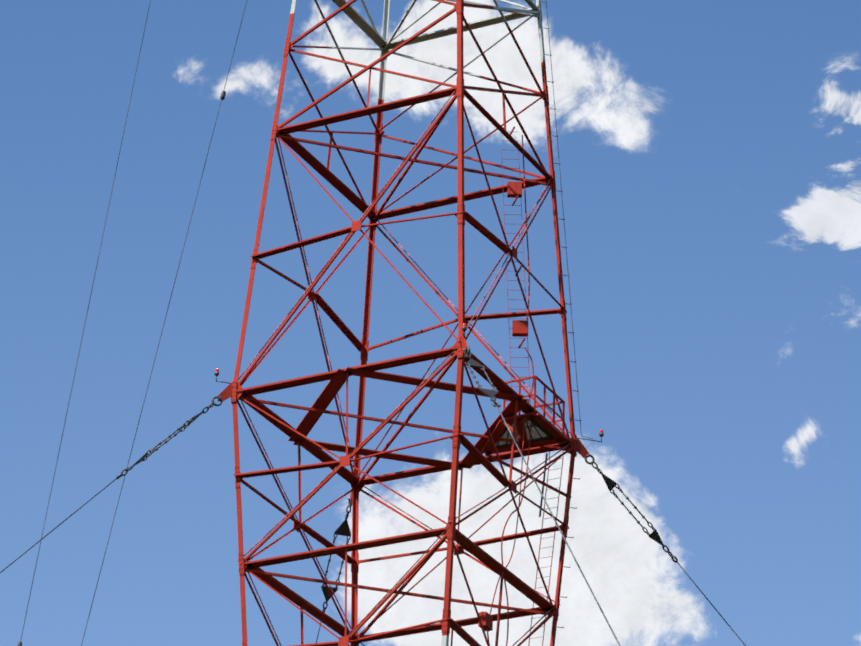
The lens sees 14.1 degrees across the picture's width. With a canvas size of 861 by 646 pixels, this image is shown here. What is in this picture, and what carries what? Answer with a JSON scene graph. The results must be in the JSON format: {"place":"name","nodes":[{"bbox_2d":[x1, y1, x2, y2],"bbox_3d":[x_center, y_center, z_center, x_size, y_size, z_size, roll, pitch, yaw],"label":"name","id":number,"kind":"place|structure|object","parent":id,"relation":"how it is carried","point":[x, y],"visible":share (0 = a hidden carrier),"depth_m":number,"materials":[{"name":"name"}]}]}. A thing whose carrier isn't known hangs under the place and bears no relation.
{"place":"outdoors","nodes":[
{"label":"outdoors","id":0,"kind":"place"},
{"bbox_2d":[322,498,351,589],"bbox_3d":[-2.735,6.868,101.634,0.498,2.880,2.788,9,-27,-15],"label":"far guy shackles","id":1,"kind":"object","parent":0,"point":[334,539],"visible":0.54,"depth_m":101.59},
{"bbox_2d":[321,505,350,612],"bbox_3d":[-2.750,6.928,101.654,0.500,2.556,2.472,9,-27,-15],"label":"cable connector","id":2,"kind":"object","parent":1,"relation":"attached to","point":[343,529],"visible":0.9,"depth_m":101.40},
{"bbox_2d":[231,0,576,645],"bbox_3d":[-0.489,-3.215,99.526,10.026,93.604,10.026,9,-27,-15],"label":"lattice tower","id":3,"kind":"structure","parent":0,"point":[338,378],"depth_m":97.26,"materials":[{"name":"red metal"}]},
{"bbox_2d":[0,0,860,645],"label":"sky","id":4,"kind":"structure","parent":0,"point":[709,158],"materials":[{"name":"blue"}]},
{"bbox_2d":[462,337,467,353],"bbox_3d":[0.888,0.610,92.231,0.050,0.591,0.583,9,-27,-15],"label":"anchor plate","id":5,"kind":"object","parent":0,"point":[464,344],"visible":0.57,"depth_m":92.19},
{"bbox_2d":[463,346,500,406],"bbox_3d":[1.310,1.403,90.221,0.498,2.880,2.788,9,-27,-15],"label":"guy shackles","id":6,"kind":"object","parent":5,"relation":"attached to","point":[467,350],"visible":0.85,"depth_m":90.17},
{"bbox_2d":[466,352,497,404],"bbox_3d":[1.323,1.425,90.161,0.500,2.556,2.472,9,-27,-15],"label":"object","id":7,"kind":"object","parent":6,"relation":"attached to","point":[491,394],"visible":0.94,"depth_m":89.38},
{"label":"ground","id":8,"kind":"structure","parent":0,"visible":0},
{"bbox_2d":[0,479,115,572],"bbox_3d":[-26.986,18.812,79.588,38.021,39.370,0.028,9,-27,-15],"label":"guy cable","id":9,"kind":"object","parent":8,"relation":"on","point":[58,525],"visible":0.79,"depth_m":92.09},
{"bbox_2d":[238,90,578,645],"bbox_3d":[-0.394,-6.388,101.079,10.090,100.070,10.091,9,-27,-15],"label":"diagonal braces","id":10,"kind":"object","parent":8,"relation":"on","point":[394,410],"visible":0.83,"depth_m":96.20,"materials":[{"name":"red metal"}]},
{"bbox_2d":[20,0,246,645],"bbox_3d":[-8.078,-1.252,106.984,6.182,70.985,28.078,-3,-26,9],"label":"aerial wires","id":11,"kind":"object","parent":10,"relation":"attached to","point":[159,340],"visible":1,"depth_m":105.14,"materials":[{"name":"grey metal"}]},
{"bbox_2d":[18,91,225,645],"bbox_3d":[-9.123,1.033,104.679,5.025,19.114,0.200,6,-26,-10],"label":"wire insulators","id":12,"kind":"object","parent":11,"relation":"attached to","point":[222,98],"visible":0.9,"depth_m":109.11,"materials":[{"name":"ceramic"}]},
{"bbox_2d":[214,372,231,383],"bbox_3d":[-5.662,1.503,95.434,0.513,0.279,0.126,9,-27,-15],"label":"beacon mount","id":13,"kind":"object","parent":10,"relation":"attached to","point":[216,374],"visible":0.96,"depth_m":95.37,"materials":[{"name":"grey metal"}]},
{"bbox_2d":[218,383,232,401],"bbox_3d":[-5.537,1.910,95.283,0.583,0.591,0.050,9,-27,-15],"label":"anchor plate","id":14,"kind":"object","parent":10,"relation":"attached to","point":[225,393],"visible":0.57,"depth_m":95.24,"materials":[{"name":"paint"}]},
{"bbox_2d":[116,396,221,478],"bbox_3d":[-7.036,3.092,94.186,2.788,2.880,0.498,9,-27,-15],"label":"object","id":15,"kind":"object","parent":14,"relation":"attached to","point":[165,441],"visible":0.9,"depth_m":94.23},
{"bbox_2d":[121,403,214,475],"bbox_3d":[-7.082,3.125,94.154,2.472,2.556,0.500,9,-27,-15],"label":"cable connector","id":16,"kind":"object","parent":15,"relation":"attached to","point":[142,458],"visible":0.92,"depth_m":93.81,"materials":[{"name":"metal"}]},
{"bbox_2d":[232,0,576,643],"bbox_3d":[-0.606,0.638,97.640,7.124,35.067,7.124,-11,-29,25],"label":"leg bolts","id":17,"kind":"object","parent":10,"relation":"attached to","point":[459,337],"visible":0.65,"depth_m":95.33,"materials":[{"name":"paint"}]},
{"bbox_2d":[487,135,533,645],"bbox_3d":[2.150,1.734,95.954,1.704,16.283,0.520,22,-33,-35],"label":"conduits","id":18,"kind":"object","parent":10,"relation":"attached to","point":[520,502],"visible":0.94,"depth_m":95.41,"materials":[{"name":"paint"}]},
{"bbox_2d":[478,181,527,630],"bbox_3d":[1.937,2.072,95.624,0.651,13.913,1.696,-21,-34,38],"label":"junction boxes","id":19,"kind":"object","parent":18,"relation":"attached to","point":[519,327],"visible":0.98,"depth_m":96.92,"materials":[{"name":"paint"}]},
{"bbox_2d":[481,375,570,497],"bbox_3d":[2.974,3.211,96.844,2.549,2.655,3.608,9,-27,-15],"label":"rest platform","id":20,"kind":"structure","parent":10,"relation":"attached to","point":[488,450],"depth_m":96.94,"materials":[{"name":"paint"}]},
{"bbox_2d":[493,413,554,447],"bbox_3d":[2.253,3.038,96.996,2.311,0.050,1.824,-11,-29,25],"label":"platform grating","id":21,"kind":"object","parent":20,"relation":"on","point":[539,432],"visible":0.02,"depth_m":97.02,"materials":[{"name":"metal"}]},
{"bbox_2d":[501,127,563,645],"bbox_3d":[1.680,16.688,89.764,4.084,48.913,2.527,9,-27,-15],"label":"ladders","id":22,"kind":"object","parent":10,"relation":"on","point":[519,269],"visible":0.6,"depth_m":97.32,"materials":[{"name":"metal"}]},
{"bbox_2d":[539,453,547,516],"bbox_3d":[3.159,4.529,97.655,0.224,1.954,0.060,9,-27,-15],"label":"ladder","id":23,"kind":"object","parent":10,"relation":"attached to","point":[543,485],"visible":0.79,"depth_m":97.62,"materials":[{"name":"metal"}]},
{"bbox_2d":[541,1,579,627],"bbox_3d":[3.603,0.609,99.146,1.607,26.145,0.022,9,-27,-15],"label":"step bolts","id":24,"kind":"object","parent":10,"relation":"attached to","point":[568,332],"visible":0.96,"depth_m":99.63,"materials":[{"name":"paint"}]},
{"bbox_2d":[546,2,592,438],"bbox_3d":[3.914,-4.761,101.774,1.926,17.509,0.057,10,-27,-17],"label":"cable","id":25,"kind":"object","parent":10,"relation":"attached to","point":[564,226],"visible":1,"depth_m":100.78,"materials":[{"name":"metal"}]},
{"bbox_2d":[576,438,589,458],"bbox_3d":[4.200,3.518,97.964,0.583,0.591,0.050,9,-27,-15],"label":"anchor plate","id":26,"kind":"object","parent":10,"relation":"attached to","point":[582,451],"visible":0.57,"depth_m":97.94,"materials":[{"name":"paint"}]},
{"bbox_2d":[585,455,677,562],"bbox_3d":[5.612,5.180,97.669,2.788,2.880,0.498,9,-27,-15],"label":"guy shackles","id":27,"kind":"object","parent":26,"relation":"attached to","point":[622,503],"visible":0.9,"depth_m":97.70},
{"bbox_2d":[591,461,672,557],"bbox_3d":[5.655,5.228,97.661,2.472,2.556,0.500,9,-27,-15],"label":"cable connector","id":28,"kind":"object","parent":27,"relation":"attached to","point":[610,483],"visible":0.96,"depth_m":97.63,"materials":[{"name":"metal"}]},
{"bbox_2d":[577,433,603,441],"bbox_3d":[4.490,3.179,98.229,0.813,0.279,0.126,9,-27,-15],"label":"beacon mount","id":29,"kind":"object","parent":10,"relation":"attached to","point":[601,435],"visible":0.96,"depth_m":98.25,"materials":[{"name":"grey metal"}]},
{"bbox_2d":[497,406,620,645],"bbox_3d":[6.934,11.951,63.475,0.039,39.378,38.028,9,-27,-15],"label":"guy cable","id":30,"kind":"object","parent":8,"relation":"on","point":[559,528],"visible":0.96,"depth_m":81.85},
{"bbox_2d":[677,562,745,645],"bbox_3d":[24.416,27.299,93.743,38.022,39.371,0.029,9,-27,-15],"label":"guy cable","id":31,"kind":"object","parent":8,"relation":"on","point":[711,603],"visible":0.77,"depth_m":97.18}
]}

